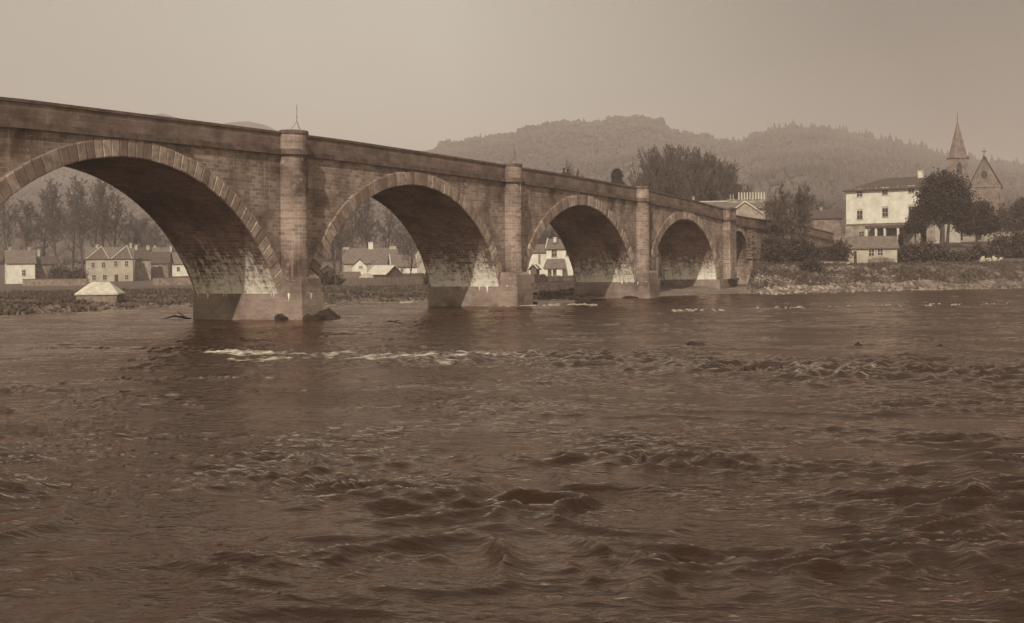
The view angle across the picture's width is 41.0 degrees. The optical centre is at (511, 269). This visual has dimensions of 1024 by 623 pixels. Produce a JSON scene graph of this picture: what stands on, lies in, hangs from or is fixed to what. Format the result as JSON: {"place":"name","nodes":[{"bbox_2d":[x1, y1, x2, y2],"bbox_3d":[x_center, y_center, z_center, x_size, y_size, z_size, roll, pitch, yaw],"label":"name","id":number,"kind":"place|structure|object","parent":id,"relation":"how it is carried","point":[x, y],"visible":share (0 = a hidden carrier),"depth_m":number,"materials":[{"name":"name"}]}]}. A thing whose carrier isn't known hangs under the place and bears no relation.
{"place":"outdoors","nodes":[
{"label":"outdoors","id":0,"kind":"place"},
{"bbox_2d":[153,114,276,130],"bbox_3d":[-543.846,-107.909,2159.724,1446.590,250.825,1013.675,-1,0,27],"label":"hills","id":1,"kind":"structure","parent":0,"point":[251,124],"depth_m":2002.18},
{"bbox_2d":[0,288,1023,622],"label":"river water","id":2,"kind":"structure","parent":0,"point":[398,462],"depth_m":21.68,"materials":[{"name":"liquid"}]},
{"bbox_2d":[163,312,190,318],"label":"driftwood","id":3,"kind":"object","parent":2,"relation":"on","point":[182,316],"visible":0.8,"depth_m":92.02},
{"bbox_2d":[274,314,288,319],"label":"river rock","id":4,"kind":"object","parent":2,"relation":"in","point":[280,317],"visible":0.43,"depth_m":87.78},
{"bbox_2d":[311,308,339,319],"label":"river rock","id":5,"kind":"object","parent":2,"relation":"in","point":[328,313],"visible":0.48,"depth_m":89.46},
{"bbox_2d":[506,303,597,306],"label":"gravel","id":6,"kind":"structure","parent":2,"relation":"in","point":[555,304],"depth_m":117.67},
{"bbox_2d":[580,297,601,299],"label":"river rock","id":7,"kind":"object","parent":2,"relation":"in","point":[590,298],"visible":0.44,"depth_m":136.20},
{"bbox_2d":[686,341,704,345],"bbox_3d":[7.424,3.063,54.933,0.807,0.426,0.787,-1,0,27],"label":"river rock","id":8,"kind":"object","parent":2,"relation":"in","point":[693,343],"visible":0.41,"depth_m":54.73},
{"bbox_2d":[758,361,782,368],"bbox_3d":[7.778,3.102,41.060,0.870,0.709,0.890,-1,0,-7],"label":"river rock","id":9,"kind":"object","parent":2,"relation":"in","point":[764,365],"visible":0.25,"depth_m":41.01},
{"bbox_2d":[671,302,994,311],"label":"gravel","id":10,"kind":"structure","parent":2,"relation":"in","point":[674,310],"depth_m":104.29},
{"bbox_2d":[0,124,1023,314],"bbox_3d":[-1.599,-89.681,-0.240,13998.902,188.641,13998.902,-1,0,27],"label":"ground","id":11,"kind":"structure","parent":0,"point":[664,290],"depth_m":177.73,"materials":[{"name":"plant"}]},
{"bbox_2d":[0,198,20,249],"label":"bare tree","id":12,"kind":"object","parent":11,"relation":"on","point":[2,214],"visible":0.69,"depth_m":349.56,"materials":[{"name":"brown plant"}]},
{"bbox_2d":[3,247,36,283],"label":"cottage","id":13,"kind":"structure","parent":11,"relation":"on","point":[19,265],"depth_m":285.37,"materials":[{"name":"paint"}]},
{"bbox_2d":[10,198,48,250],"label":"bare tree","id":14,"kind":"object","parent":11,"relation":"on","point":[26,237],"visible":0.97,"depth_m":345.61,"materials":[{"name":"brown plant"}]},
{"bbox_2d":[27,179,64,266],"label":"bare tree","id":15,"kind":"object","parent":11,"relation":"on","point":[50,214],"visible":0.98,"depth_m":346.56,"materials":[{"name":"brown plant"}]},
{"bbox_2d":[35,249,57,278],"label":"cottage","id":16,"kind":"structure","parent":11,"relation":"on","point":[43,263],"depth_m":290.19,"materials":[{"name":"stone"}]},
{"bbox_2d":[28,188,65,255],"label":"bare tree","id":17,"kind":"object","parent":11,"relation":"on","point":[38,215],"visible":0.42,"depth_m":351.23,"materials":[{"name":"brown plant"}]},
{"bbox_2d":[22,278,87,285],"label":"garden wall","id":18,"kind":"structure","parent":11,"relation":"on","point":[54,282],"depth_m":260.81,"materials":[{"name":"stone"}]},
{"bbox_2d":[42,263,89,282],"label":"bush","id":19,"kind":"object","parent":11,"relation":"on","point":[59,272],"visible":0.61,"depth_m":274.22,"materials":[{"name":"brown plant"}]},
{"bbox_2d":[50,175,90,271],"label":"bare tree","id":20,"kind":"object","parent":11,"relation":"on","point":[77,214],"visible":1,"depth_m":341.13,"materials":[{"name":"brown plant"}]},
{"bbox_2d":[55,193,93,272],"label":"bare tree","id":21,"kind":"object","parent":11,"relation":"on","point":[70,232],"visible":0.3,"depth_m":355.24,"materials":[{"name":"brown plant"}]},
{"bbox_2d":[70,182,118,246],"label":"bare tree","id":22,"kind":"object","parent":11,"relation":"on","point":[97,200],"visible":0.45,"depth_m":349.22,"materials":[{"name":"brown plant"}]},
{"bbox_2d":[81,178,117,246],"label":"bare tree","id":23,"kind":"object","parent":11,"relation":"on","point":[103,215],"visible":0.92,"depth_m":343.39,"materials":[{"name":"brown plant"}]},
{"bbox_2d":[75,282,124,302],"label":"shed","id":24,"kind":"structure","parent":11,"relation":"on","point":[90,292],"depth_m":124.65,"materials":[{"name":"stone"}]},
{"bbox_2d":[84,243,134,281],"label":"villa","id":25,"kind":"object","parent":11,"relation":"on","point":[105,264],"visible":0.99,"depth_m":305.21,"materials":[{"name":"paint"}]},
{"bbox_2d":[92,192,137,246],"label":"bare tree","id":26,"kind":"object","parent":11,"relation":"on","point":[118,205],"visible":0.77,"depth_m":353.68,"materials":[{"name":"brown plant"}]},
{"bbox_2d":[119,212,160,246],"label":"bare tree","id":27,"kind":"object","parent":11,"relation":"on","point":[140,224],"visible":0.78,"depth_m":361.01,"materials":[{"name":"brown plant"}]},
{"bbox_2d":[134,245,151,279],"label":"stone house","id":28,"kind":"structure","parent":11,"relation":"on","point":[142,263],"depth_m":315.27,"materials":[{"name":"stone"}]},
{"bbox_2d":[138,228,169,249],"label":"bare tree","id":29,"kind":"object","parent":11,"relation":"on","point":[159,239],"visible":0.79,"depth_m":357.99,"materials":[{"name":"brown plant"}]},
{"bbox_2d":[151,245,169,252],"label":"cottage","id":30,"kind":"structure","parent":11,"relation":"on","point":[154,248],"depth_m":353.91,"materials":[{"name":"paint"}]},
{"bbox_2d":[151,252,173,277],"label":"stone barn","id":31,"kind":"structure","parent":11,"relation":"on","point":[161,264],"depth_m":325.20,"materials":[{"name":"stone"}]},
{"bbox_2d":[153,277,191,284],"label":"garden wall","id":32,"kind":"structure","parent":11,"relation":"on","point":[172,281],"depth_m":250.66,"materials":[{"name":"stone"}]},
{"bbox_2d":[169,246,187,275],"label":"cottage","id":33,"kind":"structure","parent":11,"relation":"on","point":[178,268],"depth_m":340.08,"materials":[{"name":"paint"}]},
{"bbox_2d":[0,295,574,313],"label":"rubble","id":34,"kind":"object","parent":11,"relation":"on","point":[100,306],"visible":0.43,"depth_m":122.31,"materials":[{"name":"stone"}]},
{"bbox_2d":[0,281,588,314],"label":"grass","id":35,"kind":"structure","parent":11,"relation":"on","point":[56,298],"depth_m":141.39,"materials":[{"name":"plant"}]},
{"bbox_2d":[320,265,335,273],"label":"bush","id":36,"kind":"object","parent":11,"relation":"on","point":[326,267],"visible":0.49,"depth_m":261.98,"materials":[{"name":"plant"}]},
{"bbox_2d":[318,269,344,285],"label":"bush","id":37,"kind":"object","parent":11,"relation":"on","point":[327,278],"visible":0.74,"depth_m":214.49,"materials":[{"name":"brown plant"}]},
{"bbox_2d":[324,229,347,284],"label":"bare tree","id":38,"kind":"object","parent":11,"relation":"on","point":[333,249],"visible":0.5,"depth_m":204.82,"materials":[{"name":"brown plant"}]},
{"bbox_2d":[332,223,357,271],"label":"bare tree","id":39,"kind":"object","parent":11,"relation":"on","point":[342,241],"visible":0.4,"depth_m":300.50,"materials":[{"name":"brown plant"}]},
{"bbox_2d":[335,272,360,283],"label":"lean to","id":40,"kind":"object","parent":11,"relation":"on","point":[351,275],"visible":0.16,"depth_m":239.45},
{"bbox_2d":[337,207,368,247],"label":"bare tree","id":41,"kind":"object","parent":11,"relation":"on","point":[356,223],"visible":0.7,"depth_m":330.03,"materials":[{"name":"brown plant"}]},
{"bbox_2d":[351,258,367,274],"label":"white cottage","id":42,"kind":"structure","parent":11,"relation":"on","point":[359,265],"depth_m":272.00,"materials":[{"name":"paint"}]},
{"bbox_2d":[345,198,376,247],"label":"bare tree","id":43,"kind":"object","parent":11,"relation":"on","point":[367,205],"visible":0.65,"depth_m":334.39,"materials":[{"name":"brown plant"}]},
{"bbox_2d":[359,273,376,281],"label":"covered heap","id":44,"kind":"object","parent":11,"relation":"on","point":[365,275],"visible":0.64,"depth_m":228.41,"materials":[{"name":"fabric"}]},
{"bbox_2d":[341,242,397,271],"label":"long house","id":45,"kind":"structure","parent":11,"relation":"on","point":[352,256],"depth_m":286.72,"materials":[{"name":"stone"}]},
{"bbox_2d":[371,258,387,265],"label":"lean to","id":46,"kind":"object","parent":11,"relation":"on","point":[380,261],"visible":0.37,"depth_m":269.56,"materials":[{"name":"stone"}]},
{"bbox_2d":[367,265,403,283],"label":"open shed","id":47,"kind":"structure","parent":11,"relation":"on","point":[382,271],"depth_m":232.72,"materials":[{"name":"metal"}]},
{"bbox_2d":[345,277,427,284],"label":"fence","id":48,"kind":"object","parent":11,"relation":"on","point":[394,280],"visible":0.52,"depth_m":219.25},
{"bbox_2d":[368,208,405,247],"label":"bare tree","id":49,"kind":"object","parent":11,"relation":"on","point":[388,219],"visible":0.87,"depth_m":339.00,"materials":[{"name":"brown plant"}]},
{"bbox_2d":[386,225,416,253],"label":"bare tree","id":50,"kind":"object","parent":11,"relation":"on","point":[405,236],"visible":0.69,"depth_m":330.34,"materials":[{"name":"brown plant"}]},
{"bbox_2d":[387,254,418,276],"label":"white cottage","id":51,"kind":"structure","parent":11,"relation":"on","point":[396,261],"depth_m":270.66,"materials":[{"name":"stone"}]},
{"bbox_2d":[398,238,421,276],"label":"bare tree","id":52,"kind":"object","parent":11,"relation":"on","point":[411,253],"visible":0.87,"depth_m":224.96,"materials":[{"name":"brown plant"}]},
{"bbox_2d":[402,273,424,277],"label":"fence","id":53,"kind":"object","parent":11,"relation":"on","point":[405,275],"visible":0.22,"depth_m":244.66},
{"bbox_2d":[0,97,834,319],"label":"stone bridge","id":54,"kind":"structure","parent":11,"relation":"on","point":[249,221],"depth_m":94.34,"materials":[{"name":"stone"}]},
{"bbox_2d":[413,249,425,276],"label":"cottage","id":55,"kind":"structure","parent":11,"relation":"on","point":[420,269],"depth_m":279.98,"materials":[{"name":"paint"}]},
{"bbox_2d":[421,268,428,284],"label":"bush","id":56,"kind":"object","parent":11,"relation":"on","point":[425,279],"visible":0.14,"depth_m":199.62,"materials":[{"name":"brown plant"}]},
{"bbox_2d":[0,114,1023,264],"bbox_3d":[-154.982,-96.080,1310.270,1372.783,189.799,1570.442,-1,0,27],"label":"woodland","id":57,"kind":"object","parent":11,"relation":"on","point":[771,163],"visible":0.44,"depth_m":1230.60,"materials":[{"name":"plant"}]},
{"bbox_2d":[528,263,541,282],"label":"hut","id":58,"kind":"object","parent":11,"relation":"on","point":[533,268],"visible":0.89,"depth_m":222.03,"materials":[{"name":"stone"}]},
{"bbox_2d":[527,244,545,274],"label":"white cottage","id":59,"kind":"structure","parent":11,"relation":"on","point":[538,257],"depth_m":236.07,"materials":[{"name":"paint"}]},
{"bbox_2d":[534,274,545,283],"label":"fence","id":60,"kind":"object","parent":11,"relation":"on","point":[541,278],"visible":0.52,"depth_m":205.05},
{"bbox_2d":[540,229,557,243],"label":"bare tree","id":61,"kind":"object","parent":11,"relation":"on","point":[552,234],"visible":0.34,"depth_m":309.32,"materials":[{"name":"brown plant"}]},
{"bbox_2d":[543,237,574,281],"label":"white house","id":62,"kind":"structure","parent":11,"relation":"on","point":[557,262],"depth_m":231.91,"materials":[{"name":"paint"}]},
{"bbox_2d":[551,249,556,256],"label":"window","id":63,"kind":"structure","parent":62,"relation":"in","point":[553,251],"depth_m":232.11,"materials":[{"name":"white glass"}]},
{"bbox_2d":[546,275,573,283],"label":"fence","id":64,"kind":"object","parent":11,"relation":"on","point":[558,278],"visible":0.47,"depth_m":204.19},
{"bbox_2d":[565,161,583,176],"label":"bare tree","id":65,"kind":"object","parent":11,"relation":"on","point":[571,170],"visible":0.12,"depth_m":300.21,"materials":[{"name":"brown plant"}]},
{"bbox_2d":[610,168,626,184],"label":"conifer tree","id":66,"kind":"object","parent":11,"relation":"on","point":[616,175],"visible":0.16,"depth_m":289.19,"materials":[{"name":"brown plant"}]},
{"bbox_2d":[624,153,675,276],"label":"bare tree","id":67,"kind":"object","parent":11,"relation":"on","point":[660,270],"visible":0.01,"depth_m":299.88,"materials":[{"name":"brown plant"}]},
{"bbox_2d":[627,144,682,270],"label":"bare tree","id":68,"kind":"object","parent":11,"relation":"on","point":[663,181],"visible":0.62,"depth_m":259.57,"materials":[{"name":"brown plant"}]},
{"bbox_2d":[637,142,702,200],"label":"bare tree","id":69,"kind":"object","parent":11,"relation":"on","point":[678,178],"visible":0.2,"depth_m":270.28,"materials":[{"name":"brown plant"}]},
{"bbox_2d":[670,146,697,174],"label":"bare tree","id":70,"kind":"object","parent":11,"relation":"on","point":[674,148],"visible":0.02,"depth_m":303.53,"materials":[{"name":"brown plant"}]},
{"bbox_2d":[676,145,724,201],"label":"bare tree","id":71,"kind":"object","parent":11,"relation":"on","point":[697,171],"visible":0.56,"depth_m":283.89,"materials":[{"name":"brown plant"}]},
{"bbox_2d":[675,150,743,198],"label":"bare tree","id":72,"kind":"object","parent":11,"relation":"on","point":[708,168],"visible":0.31,"depth_m":285.90,"materials":[{"name":"brown plant"}]},
{"bbox_2d":[692,197,727,207],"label":"town house","id":73,"kind":"structure","parent":11,"relation":"on","point":[719,203],"depth_m":240.99,"materials":[{"name":"grey stone"}]},
{"bbox_2d":[689,161,753,200],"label":"bare tree","id":74,"kind":"object","parent":11,"relation":"on","point":[730,177],"visible":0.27,"depth_m":285.38,"materials":[{"name":"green plant"}]},
{"bbox_2d":[703,154,748,191],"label":"bare tree","id":75,"kind":"object","parent":11,"relation":"on","point":[727,168],"visible":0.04,"depth_m":304.90,"materials":[{"name":"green plant"}]},
{"bbox_2d":[714,180,751,200],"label":"bare tree","id":76,"kind":"object","parent":11,"relation":"on","point":[734,192],"visible":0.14,"depth_m":278.31,"materials":[{"name":"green plant"}]},
{"bbox_2d":[724,192,767,219],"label":"town house","id":77,"kind":"structure","parent":11,"relation":"on","point":[734,203],"depth_m":235.47,"materials":[{"name":"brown stone"}]},
{"bbox_2d":[735,201,763,218],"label":"gabled house","id":78,"kind":"structure","parent":11,"relation":"on","point":[745,208],"depth_m":213.95,"materials":[{"name":"grey stone"}]},
{"bbox_2d":[754,233,795,263],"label":"bush","id":79,"kind":"object","parent":11,"relation":"on","point":[776,249],"visible":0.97,"depth_m":176.54,"materials":[{"name":"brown plant"}]},
{"bbox_2d":[763,190,791,240],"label":"bare tree","id":80,"kind":"object","parent":11,"relation":"on","point":[771,230],"visible":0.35,"depth_m":189.63,"materials":[{"name":"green plant"}]},
{"bbox_2d":[758,180,814,242],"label":"bare tree","id":81,"kind":"object","parent":11,"relation":"on","point":[798,200],"visible":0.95,"depth_m":185.13,"materials":[{"name":"brown plant"}]},
{"bbox_2d":[781,233,808,262],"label":"bush","id":82,"kind":"object","parent":11,"relation":"on","point":[799,248],"visible":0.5,"depth_m":179.56,"materials":[{"name":"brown plant"}]},
{"bbox_2d":[797,236,818,262],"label":"bush","id":83,"kind":"object","parent":11,"relation":"on","point":[810,248],"visible":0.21,"depth_m":194.36,"materials":[{"name":"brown plant"}]},
{"bbox_2d":[796,193,824,226],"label":"bare tree","id":84,"kind":"object","parent":11,"relation":"on","point":[812,199],"visible":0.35,"depth_m":284.20,"materials":[{"name":"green plant"}]},
{"bbox_2d":[797,257,824,272],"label":"bush","id":85,"kind":"object","parent":11,"relation":"on","point":[811,265],"visible":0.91,"depth_m":171.39,"materials":[{"name":"brown plant"}]},
{"bbox_2d":[807,245,832,260],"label":"bush","id":86,"kind":"object","parent":11,"relation":"on","point":[820,253],"visible":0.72,"depth_m":185.33,"materials":[{"name":"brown plant"}]},
{"bbox_2d":[812,207,841,242],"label":"stone house","id":87,"kind":"structure","parent":11,"relation":"on","point":[828,220],"depth_m":262.15,"materials":[{"name":"stone"}]},
{"bbox_2d":[823,240,854,260],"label":"bush","id":88,"kind":"object","parent":11,"relation":"on","point":[838,250],"visible":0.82,"depth_m":185.52,"materials":[{"name":"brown plant"}]},
{"bbox_2d":[759,288,924,294],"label":"gravel","id":89,"kind":"structure","parent":11,"relation":"on","point":[775,293],"depth_m":161.03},
{"bbox_2d":[840,236,899,262],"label":"cottage","id":90,"kind":"structure","parent":11,"relation":"on","point":[871,249],"depth_m":192.18,"materials":[{"name":"paint"}]},
{"bbox_2d":[868,249,874,256],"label":"window","id":91,"kind":"structure","parent":90,"relation":"in","point":[871,252],"depth_m":191.96,"materials":[{"name":"beige glass"}]},
{"bbox_2d":[747,263,1023,293],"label":"rubble","id":92,"kind":"object","parent":11,"relation":"on","point":[917,285],"visible":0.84,"depth_m":175.49,"materials":[{"name":"stone"}]},
{"bbox_2d":[750,259,1023,290],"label":"grass","id":93,"kind":"structure","parent":11,"relation":"on","point":[1002,267],"depth_m":178.40,"materials":[{"name":"plant"}]},
{"bbox_2d":[897,234,903,248],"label":"conifer tree","id":94,"kind":"object","parent":11,"relation":"on","point":[900,239],"visible":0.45,"depth_m":211.72,"materials":[{"name":"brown plant"}]},
{"bbox_2d":[842,171,960,243],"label":"hotel","id":95,"kind":"structure","parent":11,"relation":"on","point":[880,207],"depth_m":249.95,"materials":[{"name":"paint"}]},
{"bbox_2d":[856,210,862,219],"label":"window","id":96,"kind":"structure","parent":95,"relation":"in","point":[859,212],"depth_m":252.57,"materials":[{"name":"beige glass"}]},
{"bbox_2d":[882,208,887,216],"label":"window","id":97,"kind":"structure","parent":95,"relation":"in","point":[884,210],"depth_m":249.51,"materials":[{"name":"beige glass"}]},
{"bbox_2d":[901,211,929,244],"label":"evergreen tree","id":98,"kind":"object","parent":11,"relation":"on","point":[915,222],"visible":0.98,"depth_m":221.29,"materials":[{"name":"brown plant"}]},
{"bbox_2d":[897,238,937,262],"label":"bush","id":99,"kind":"object","parent":11,"relation":"on","point":[916,253],"visible":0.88,"depth_m":197.54,"materials":[{"name":"brown plant"}]},
{"bbox_2d":[919,228,927,242],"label":"conifer tree","id":100,"kind":"object","parent":11,"relation":"on","point":[923,233],"visible":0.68,"depth_m":214.75,"materials":[{"name":"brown plant"}]},
{"bbox_2d":[908,238,959,261],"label":"bush","id":101,"kind":"object","parent":11,"relation":"on","point":[942,257],"visible":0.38,"depth_m":199.30,"materials":[{"name":"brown plant"}]},
{"bbox_2d":[905,167,981,248],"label":"evergreen tree","id":102,"kind":"object","parent":11,"relation":"on","point":[943,199],"visible":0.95,"depth_m":224.72,"materials":[{"name":"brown plant"}]},
{"bbox_2d":[941,247,979,261],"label":"bush","id":103,"kind":"object","parent":11,"relation":"on","point":[967,256],"visible":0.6,"depth_m":200.93,"materials":[{"name":"brown plant"}]},
{"bbox_2d":[947,112,1002,228],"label":"church","id":104,"kind":"structure","parent":11,"relation":"on","point":[986,183],"depth_m":315.92,"materials":[{"name":"stone"}]},
{"bbox_2d":[951,198,1010,243],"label":"evergreen tree","id":105,"kind":"object","parent":11,"relation":"on","point":[986,223],"visible":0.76,"depth_m":238.79,"materials":[{"name":"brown plant"}]},
{"bbox_2d":[960,242,1005,259],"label":"bush","id":106,"kind":"object","parent":11,"relation":"on","point":[986,251],"visible":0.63,"depth_m":205.18,"materials":[{"name":"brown plant"}]},
{"bbox_2d":[961,230,1023,241],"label":"churchyard wall","id":107,"kind":"structure","parent":11,"relation":"on","point":[971,238],"depth_m":262.00,"materials":[{"name":"grey stone"}]},
{"bbox_2d":[987,228,1023,257],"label":"bush","id":108,"kind":"object","parent":11,"relation":"on","point":[1014,248],"visible":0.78,"depth_m":207.15,"materials":[{"name":"brown plant"}]},
{"bbox_2d":[994,196,1023,235],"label":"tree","id":109,"kind":"object","parent":11,"relation":"on","point":[1014,213],"visible":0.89,"depth_m":249.44,"materials":[{"name":"brown plant"}]},
{"bbox_2d":[0,0,1023,164],"label":"sky","id":110,"kind":"structure","parent":0,"point":[417,75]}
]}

